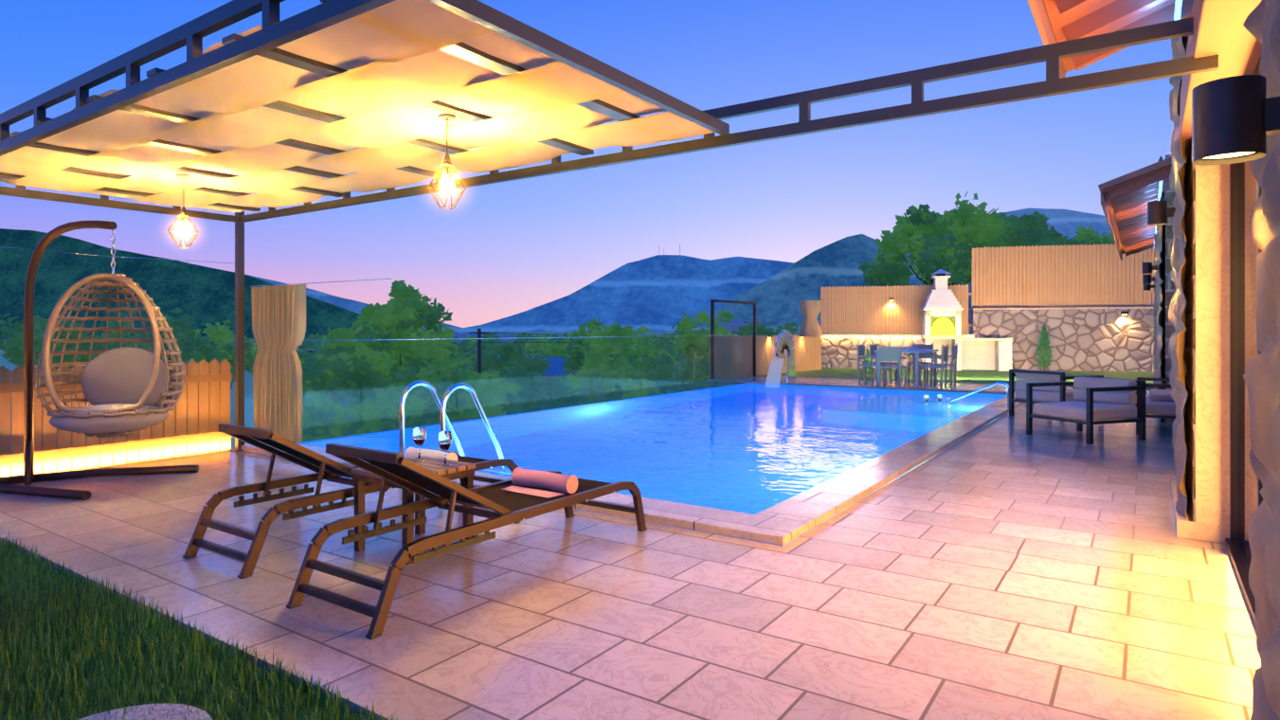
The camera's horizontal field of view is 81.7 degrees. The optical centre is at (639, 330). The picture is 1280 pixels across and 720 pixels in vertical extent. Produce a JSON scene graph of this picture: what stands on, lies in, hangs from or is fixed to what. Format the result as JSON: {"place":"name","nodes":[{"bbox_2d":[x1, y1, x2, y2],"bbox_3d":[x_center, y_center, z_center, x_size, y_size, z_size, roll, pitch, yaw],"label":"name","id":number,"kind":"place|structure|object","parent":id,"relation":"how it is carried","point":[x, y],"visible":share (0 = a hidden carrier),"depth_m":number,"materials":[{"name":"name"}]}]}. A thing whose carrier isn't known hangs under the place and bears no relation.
{"place":"outdoors","nodes":[
{"label":"outdoors","id":0,"kind":"place"},
{"bbox_2d":[0,228,359,340],"bbox_3d":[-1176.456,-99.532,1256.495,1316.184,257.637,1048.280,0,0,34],"label":"hill","id":1,"kind":"structure","parent":0,"point":[201,296],"depth_m":1286.70,"materials":[{"name":"green plant"}]},
{"bbox_2d":[250,278,391,443],"bbox_3d":[-2.958,0.306,6.712,2.200,1.482,0.092,0,0,34],"label":"curtain","id":2,"kind":"object","parent":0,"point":[279,320],"visible":0.98,"depth_m":6.99,"materials":[{"name":"fabric"}]},
{"bbox_2d":[196,264,477,333],"bbox_3d":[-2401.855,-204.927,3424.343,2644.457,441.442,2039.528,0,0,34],"label":"hill","id":3,"kind":"structure","parent":0,"point":[355,306],"depth_m":3522.19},
{"bbox_2d":[0,331,921,476],"bbox_3d":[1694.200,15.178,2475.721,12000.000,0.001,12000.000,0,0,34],"label":"ground","id":4,"kind":"structure","parent":0,"point":[9,366],"depth_m":184.90,"materials":[{"name":"green plant"}]},
{"bbox_2d":[184,320,257,451],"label":"tree","id":5,"kind":"object","parent":4,"relation":"on","point":[220,336],"visible":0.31,"depth_m":59.34,"materials":[{"name":"green plant"}]},
{"bbox_2d":[248,331,815,413],"bbox_3d":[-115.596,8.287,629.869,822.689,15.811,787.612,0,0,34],"label":"valley trees","id":6,"kind":"object","parent":4,"relation":"on","point":[315,396],"visible":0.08,"depth_m":140.50,"materials":[{"name":"green plant"}]},
{"bbox_2d":[450,320,762,381],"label":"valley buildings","id":7,"kind":"structure","parent":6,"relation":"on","point":[731,325],"depth_m":405.80,"materials":[{"name":"blue"}]},
{"bbox_2d":[522,334,584,357],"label":"tree","id":8,"kind":"object","parent":4,"relation":"on","point":[549,348],"visible":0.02,"depth_m":67.84,"materials":[{"name":"green plant"}]},
{"bbox_2d":[558,316,675,375],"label":"tree","id":9,"kind":"object","parent":4,"relation":"on","point":[593,333],"visible":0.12,"depth_m":40.64,"materials":[{"name":"green plant"}]},
{"bbox_2d":[0,367,1153,719],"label":"lawn","id":10,"kind":"structure","parent":0,"point":[33,611],"depth_m":2.64,"materials":[{"name":"green plant"}]},
{"bbox_2d":[0,358,232,477],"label":"fence","id":11,"kind":"object","parent":10,"relation":"on","point":[198,415],"visible":0.71,"depth_m":6.44,"materials":[{"name":"brown wood"}]},
{"bbox_2d":[77,703,212,719],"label":"stepping stone","id":12,"kind":"object","parent":10,"relation":"on","point":[155,712],"visible":0.81,"depth_m":2.23,"materials":[{"name":"stone"}]},
{"bbox_2d":[709,299,821,378],"bbox_3d":[3.554,0.228,19.807,0.120,1.900,5.951,0,0,39],"label":"fence","id":13,"kind":"object","parent":10,"relation":"on","point":[755,352],"visible":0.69,"depth_m":18.99,"materials":[{"name":"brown wood"}]},
{"bbox_2d":[798,300,822,336],"bbox_3d":[4.985,-0.341,21.651,0.684,1.050,0.342,0,0,34],"label":"curtain","id":14,"kind":"object","parent":13,"relation":"hanging from","point":[810,310],"visible":0.98,"depth_m":21.54,"materials":[{"name":"fabric"}]},
{"bbox_2d":[863,348,870,376],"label":"cypress","id":15,"kind":"object","parent":10,"relation":"on","point":[868,369],"visible":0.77,"depth_m":18.81,"materials":[{"name":"green plant"}]},
{"bbox_2d":[919,269,1012,371],"bbox_3d":[9.554,-0.322,21.724,2.418,3.000,0.850,0,0,14],"label":"barbecue","id":16,"kind":"object","parent":10,"relation":"on","point":[942,309],"visible":0.94,"depth_m":21.65,"materials":[{"name":"white brick"}]},
{"bbox_2d":[821,306,1153,371],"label":"back wall","id":17,"kind":"structure","parent":10,"relation":"on","point":[1097,339],"depth_m":21.46,"materials":[{"name":"beige stone"}]},
{"bbox_2d":[820,284,972,334],"bbox_3d":[7.828,-0.635,22.750,4.412,1.506,0.140,0,0,14],"label":"fence","id":18,"kind":"object","parent":17,"relation":"on","point":[906,303],"visible":0.81,"depth_m":22.88,"materials":[{"name":"brown wood"}]},
{"bbox_2d":[971,243,1154,307],"bbox_3d":[13.165,-1.580,21.479,6.559,1.856,0.056,0,0,14],"label":"fence","id":19,"kind":"object","parent":17,"relation":"on","point":[1109,277],"visible":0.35,"depth_m":21.68,"materials":[{"name":"brown wood"}]},
{"bbox_2d":[1035,324,1052,370],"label":"cypress","id":20,"kind":"object","parent":10,"relation":"on","point":[1044,336],"visible":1,"depth_m":21.15,"materials":[{"name":"green plant"}]},
{"bbox_2d":[0,0,1173,327],"label":"sky","id":21,"kind":"structure","parent":0,"point":[508,248],"materials":[{"name":"blue"}]},
{"bbox_2d":[464,254,794,331],"bbox_3d":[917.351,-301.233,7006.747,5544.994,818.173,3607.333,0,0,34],"label":"mountain","id":22,"kind":"structure","parent":0,"point":[661,293],"depth_m":6835.86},
{"bbox_2d":[0,375,1261,719],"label":"terrace paving","id":23,"kind":"structure","parent":0,"point":[1004,567],"depth_m":3.26,"materials":[{"name":"beige tile"}]},
{"bbox_2d":[0,220,198,500],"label":"egg chair","id":24,"kind":"object","parent":23,"relation":"on","point":[125,390],"visible":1,"depth_m":5.59,"materials":[{"name":"grey wicker"}]},
{"bbox_2d":[182,423,518,578],"bbox_3d":[-1.577,0.843,4.464,0.586,0.688,1.940,0,0,34],"label":"sun lounger","id":25,"kind":"object","parent":23,"relation":"on","point":[335,471],"visible":0.65,"depth_m":3.94,"materials":[{"name":"wood"},{"name":"dark fabric"}]},
{"bbox_2d":[350,427,475,565],"bbox_3d":[-1.222,0.865,4.009,0.450,0.625,0.480,0,0,34],"label":"side table","id":26,"kind":"object","parent":23,"relation":"on","point":[449,470],"visible":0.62,"depth_m":3.97,"materials":[{"name":"brown wood"}]},
{"bbox_2d":[286,443,647,639],"bbox_3d":[-0.731,0.843,3.752,0.586,0.688,1.880,0,0,34],"label":"sun lounger","id":27,"kind":"object","parent":23,"relation":"on","point":[522,495],"visible":1,"depth_m":3.38,"materials":[{"name":"brown wood"}]},
{"bbox_2d":[0,0,1218,451],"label":"pergola","id":28,"kind":"object","parent":23,"relation":"on","point":[271,36],"visible":0.65,"depth_m":3.60,"materials":[{"name":"brown metal"}]},
{"bbox_2d":[0,246,230,263],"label":"wire line","id":29,"kind":"object","parent":28,"relation":"attached to","point":[120,257],"visible":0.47,"depth_m":6.43,"materials":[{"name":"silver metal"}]},
{"bbox_2d":[167,173,198,248],"bbox_3d":[-3.280,-0.856,5.321,0.186,0.522,0.214,0,0,34],"label":"pendant","id":30,"kind":"object","parent":28,"relation":"hanging from","point":[183,229],"visible":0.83,"depth_m":5.30,"materials":[{"name":"yellow"}]},
{"bbox_2d":[0,0,714,212],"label":"canopy canvas","id":31,"kind":"object","parent":28,"relation":"attached to","point":[395,62],"visible":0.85,"depth_m":4.07,"materials":[{"name":"beige fabric"}]},
{"bbox_2d":[427,113,467,209],"bbox_3d":[-1.007,-0.876,3.862,0.186,0.482,0.214,0,0,34],"label":"pendant","id":32,"kind":"object","parent":28,"relation":"hanging from","point":[446,183],"visible":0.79,"depth_m":3.85,"materials":[{"name":"gold metal"}]},
{"bbox_2d":[246,382,1008,545],"bbox_3d":[1.511,1.928,10.543,5.450,1.500,11.430,0,0,34],"label":"pool basin","id":33,"kind":"object","parent":23,"relation":"in","point":[652,396],"depth_m":10.22,"materials":[{"name":"tile"}]},
{"bbox_2d":[241,378,1023,545],"bbox_3d":[1.272,1.153,10.664,6.680,0.050,11.500,0,0,34],"label":"pool coping","id":34,"kind":"object","parent":33,"relation":"on","point":[784,522],"visible":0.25,"depth_m":5.06,"materials":[{"name":"stone"}]},
{"bbox_2d":[398,380,506,468],"bbox_3d":[-1.520,1.255,6.335,0.580,1.652,0.941,0,0,34],"label":"pool ladder","id":35,"kind":"object","parent":34,"relation":"on","point":[443,415],"visible":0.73,"depth_m":6.13,"materials":[{"name":"silver metal"}]},
{"bbox_2d":[232,335,741,438],"bbox_3d":[-0.877,0.678,12.134,0.007,1.129,11.400,0,0,34],"label":"fence","id":36,"kind":"object","parent":34,"relation":"on","point":[513,369],"visible":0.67,"depth_m":10.89,"materials":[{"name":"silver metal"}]},
{"bbox_2d":[765,329,794,387],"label":"waterfall","id":37,"kind":"structure","parent":34,"relation":"on","point":[784,338],"depth_m":15.95,"materials":[{"name":"silver metal"}]},
{"bbox_2d":[300,383,1007,514],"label":"pool water","id":38,"kind":"structure","parent":33,"relation":"in","point":[751,448],"depth_m":8.16,"materials":[{"name":"blue liquid"}]},
{"bbox_2d":[923,394,941,407],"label":"shelf glasses","id":39,"kind":"object","parent":38,"relation":"on","point":[927,397],"visible":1,"depth_m":11.51,"materials":[{"name":"grey"}]},
{"bbox_2d":[944,381,1009,402],"bbox_3d":[5.308,1.177,12.167,1.418,0.699,0.240,0,0,34],"label":"pool handrail","id":40,"kind":"object","parent":33,"relation":"on","point":[1005,385],"visible":0.69,"depth_m":11.89,"materials":[{"name":"silver metal"}]},
{"bbox_2d":[856,342,957,387],"bbox_3d":[5.712,0.738,15.805,1.755,0.882,2.715,0,0,34],"label":"dining set","id":41,"kind":"object","parent":23,"relation":"on","point":[881,355],"visible":0.98,"depth_m":15.52,"materials":[{"name":"grey"}]},
{"bbox_2d":[1009,369,1103,422],"bbox_3d":[5.613,0.858,9.995,0.830,0.640,0.780,0,0,-26],"label":"armchair","id":42,"kind":"object","parent":23,"relation":"on","point":[1052,393],"visible":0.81,"depth_m":9.81,"materials":[{"name":"grey fabric"}]},
{"bbox_2d":[1026,376,1145,444],"bbox_3d":[4.883,0.858,8.132,0.830,0.640,0.780,0,0,-21],"label":"armchair","id":43,"kind":"object","parent":23,"relation":"on","point":[1099,400],"visible":1,"depth_m":7.96,"materials":[{"name":"grey fabric"}]},
{"bbox_2d":[1027,0,1263,627],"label":"house","id":44,"kind":"structure","parent":23,"relation":"on","point":[1222,480],"depth_m":4.08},
{"bbox_2d":[1142,274,1155,284],"bbox_3d":[8.245,-0.822,11.950,0.205,0.150,0.110,0,0,34],"label":"wall lamp","id":45,"kind":"object","parent":44,"relation":"attached to","point":[1147,279],"visible":0.96,"depth_m":11.93,"materials":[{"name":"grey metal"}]},
{"bbox_2d":[1143,284,1155,290],"bbox_3d":[9.601,-0.822,13.931,0.205,0.150,0.110,0,0,34],"label":"wall lamp","id":46,"kind":"object","parent":44,"relation":"attached to","point":[1146,287],"visible":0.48,"depth_m":13.91,"materials":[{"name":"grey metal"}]},
{"bbox_2d":[1141,262,1158,273],"bbox_3d":[6.777,-0.822,9.805,0.205,0.150,0.110,0,0,34],"label":"wall lamp","id":47,"kind":"object","parent":44,"relation":"attached to","point":[1147,267],"visible":0.96,"depth_m":9.79,"materials":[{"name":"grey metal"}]},
{"bbox_2d":[1147,200,1185,225],"bbox_3d":[3.458,-0.772,4.866,0.205,0.150,0.110,0,0,34],"label":"wall lamp","id":48,"kind":"object","parent":44,"relation":"attached to","point":[1159,212],"visible":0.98,"depth_m":4.85,"materials":[{"name":"grey metal"}]},
{"bbox_2d":[1135,377,1176,434],"bbox_3d":[6.287,0.858,8.625,0.830,0.640,1.300,0,0,34],"label":"armchair","id":49,"kind":"object","parent":23,"relation":"on","point":[1160,403],"visible":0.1,"depth_m":8.30,"materials":[{"name":"grey fabric"}]},
{"bbox_2d":[1242,0,1279,719],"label":"house wall","id":50,"kind":"structure","parent":23,"relation":"on","point":[1261,374],"depth_m":1.88,"materials":[{"name":"stone"}]},
{"bbox_2d":[1191,74,1279,165],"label":"wall lamp","id":51,"kind":"object","parent":50,"relation":"attached to","point":[1235,118],"visible":1,"depth_m":1.35,"materials":[{"name":"grey metal"}]},
{"bbox_2d":[692,234,1007,333],"bbox_3d":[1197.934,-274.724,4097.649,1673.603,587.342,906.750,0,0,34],"label":"mountain","id":52,"kind":"structure","parent":0,"point":[778,297],"depth_m":4090.28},
{"bbox_2d":[998,207,1113,307],"bbox_3d":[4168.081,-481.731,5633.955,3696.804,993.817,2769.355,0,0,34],"label":"mountain","id":53,"kind":"structure","parent":0,"point":[1067,223],"depth_m":5869.85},
{"bbox_2d":[1153,155,1163,421],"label":"house wall","id":54,"kind":"structure","parent":0,"point":[1158,325],"depth_m":10.07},
{"bbox_2d":[1167,36,1188,520],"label":"house wall","id":55,"kind":"structure","parent":0,"point":[1176,315],"depth_m":4.45,"materials":[{"name":"stone"}]},
{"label":"hillside terrain","id":56,"kind":"structure","parent":0,"visible":0},
{"bbox_2d":[0,312,113,369],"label":"tree","id":57,"kind":"object","parent":56,"relation":"on","point":[13,344],"visible":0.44,"depth_m":29.77,"materials":[{"name":"green plant"}]},
{"bbox_2d":[100,306,218,364],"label":"tree","id":58,"kind":"object","parent":56,"relation":"on","point":[184,335],"visible":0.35,"depth_m":45.62,"materials":[{"name":"green plant"}]},
{"bbox_2d":[295,398,376,443],"bbox_3d":[-6.356,4.460,16.257,2.571,5.884,2.584,0,0,-23],"label":"bush","id":59,"kind":"object","parent":56,"relation":"on","point":[354,424],"depth_m":15.47,"materials":[{"name":"green plant"}]},
{"bbox_2d":[307,315,372,413],"bbox_3d":[-10.656,7.270,27.198,2.738,15.716,2.886,0,0,-35],"label":"tree","id":60,"kind":"object","parent":56,"relation":"on","point":[327,351],"depth_m":26.62,"materials":[{"name":"green plant"}]},
{"bbox_2d":[303,280,463,407],"bbox_3d":[-6.970,4.518,21.015,3.591,11.926,4.126,0,0,34],"label":"tree","id":61,"kind":"object","parent":56,"relation":"on","point":[403,314],"visible":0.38,"depth_m":20.34,"materials":[{"name":"green plant"}]},
{"bbox_2d":[354,384,433,432],"bbox_3d":[-4.138,2.778,12.536,1.212,3.692,1.299,0,0,34],"label":"bush","id":62,"kind":"object","parent":56,"relation":"on","point":[387,420],"depth_m":12.29,"materials":[{"name":"green plant"}]},
{"bbox_2d":[389,358,522,424],"bbox_3d":[-4.644,4.042,18.299,3.459,6.624,3.676,0,0,45],"label":"bush","id":63,"kind":"object","parent":56,"relation":"on","point":[465,405],"depth_m":17.81,"materials":[{"name":"green plant"}]},
{"bbox_2d":[457,366,529,392],"bbox_3d":[-5.614,6.672,26.494,3.988,10.694,3.571,0,0,34],"label":"bush","id":64,"kind":"object","parent":56,"relation":"on","point":[465,371],"depth_m":26.88,"materials":[{"name":"green plant"}]},
{"bbox_2d":[470,341,550,380],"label":"tree","id":65,"kind":"object","parent":56,"relation":"on","point":[500,365],"visible":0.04,"depth_m":50.04,"materials":[{"name":"green plant"}]},
{"bbox_2d":[447,361,617,416],"bbox_3d":[-3.159,3.951,19.573,4.231,6.177,4.728,0,0,34],"label":"bush","id":66,"kind":"object","parent":56,"relation":"on","point":[542,404],"visible":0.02,"depth_m":19.49,"materials":[{"name":"green plant"}]},
{"bbox_2d":[298,314,800,373],"bbox_3d":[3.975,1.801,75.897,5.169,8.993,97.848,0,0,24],"label":"tree","id":67,"kind":"object","parent":56,"relation":"on","point":[478,333],"visible":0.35,"depth_m":48.21,"materials":[{"name":"green plant"}]},
{"bbox_2d":[565,355,664,403],"bbox_3d":[-0.880,3.611,21.869,4.350,5.895,4.236,0,0,34],"label":"bush","id":68,"kind":"object","parent":56,"relation":"on","point":[574,382],"depth_m":21.46,"materials":[{"name":"green plant"}]},
{"bbox_2d":[596,356,681,377],"bbox_3d":[0.215,4.609,28.033,5.001,7.315,4.036,0,0,-23],"label":"bush","id":69,"kind":"object","parent":56,"relation":"on","point":[640,364],"depth_m":28.33,"materials":[{"name":"green plant"}]},
{"bbox_2d":[630,357,738,394],"bbox_3d":[1.707,3.343,24.049,3.780,4.956,3.784,0,0,-23],"label":"bush","id":70,"kind":"object","parent":56,"relation":"on","point":[701,375],"visible":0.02,"depth_m":23.19,"materials":[{"name":"green plant"}]},
{"bbox_2d":[669,308,734,360],"bbox_3d":[2.781,4.078,32.962,2.596,10.079,3.259,0,0,19],"label":"tree","id":71,"kind":"object","parent":56,"relation":"on","point":[685,326],"visible":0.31,"depth_m":32.45,"materials":[{"name":"green plant"}]},
{"bbox_2d":[693,332,748,384],"bbox_3d":[4.115,3.547,29.872,3.730,6.932,3.535,0,0,34],"label":"tree","id":72,"kind":"object","parent":56,"relation":"on","point":[696,353],"depth_m":29.85,"materials":[{"name":"green plant"}]},
{"bbox_2d":[730,321,799,336],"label":"tree","id":73,"kind":"object","parent":56,"relation":"on","point":[761,330],"visible":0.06,"depth_m":37.26,"materials":[{"name":"green plant"}]},
{"bbox_2d":[857,254,913,333],"bbox_3d":[13.071,0.524,39.603,2.820,9.649,3.531,0,0,15],"label":"tree","id":74,"kind":"object","parent":56,"relation":"on","point":[896,275],"visible":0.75,"depth_m":38.92,"materials":[{"name":"green plant"}]},
{"bbox_2d":[871,192,1014,392],"bbox_3d":[14.591,-1.612,35.636,5.595,9.528,6.181,0,0,-19],"label":"tree","id":75,"kind":"object","parent":56,"relation":"on","point":[932,242],"visible":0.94,"depth_m":33.85,"materials":[{"name":"green plant"}]},
{"bbox_2d":[978,207,1080,288],"bbox_3d":[19.256,-1.707,37.431,4.974,9.269,5.684,0,0,-31],"label":"tree","id":76,"kind":"object","parent":56,"relation":"on","point":[1031,230],"visible":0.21,"depth_m":35.57,"materials":[{"name":"green plant"}]},
{"bbox_2d":[1054,225,1115,289],"bbox_3d":[24.307,-1.355,39.488,4.559,8.569,4.624,0,0,34],"label":"tree","id":77,"kind":"object","parent":56,"relation":"on","point":[1088,237],"visible":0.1,"depth_m":39.08,"materials":[{"name":"green plant"}]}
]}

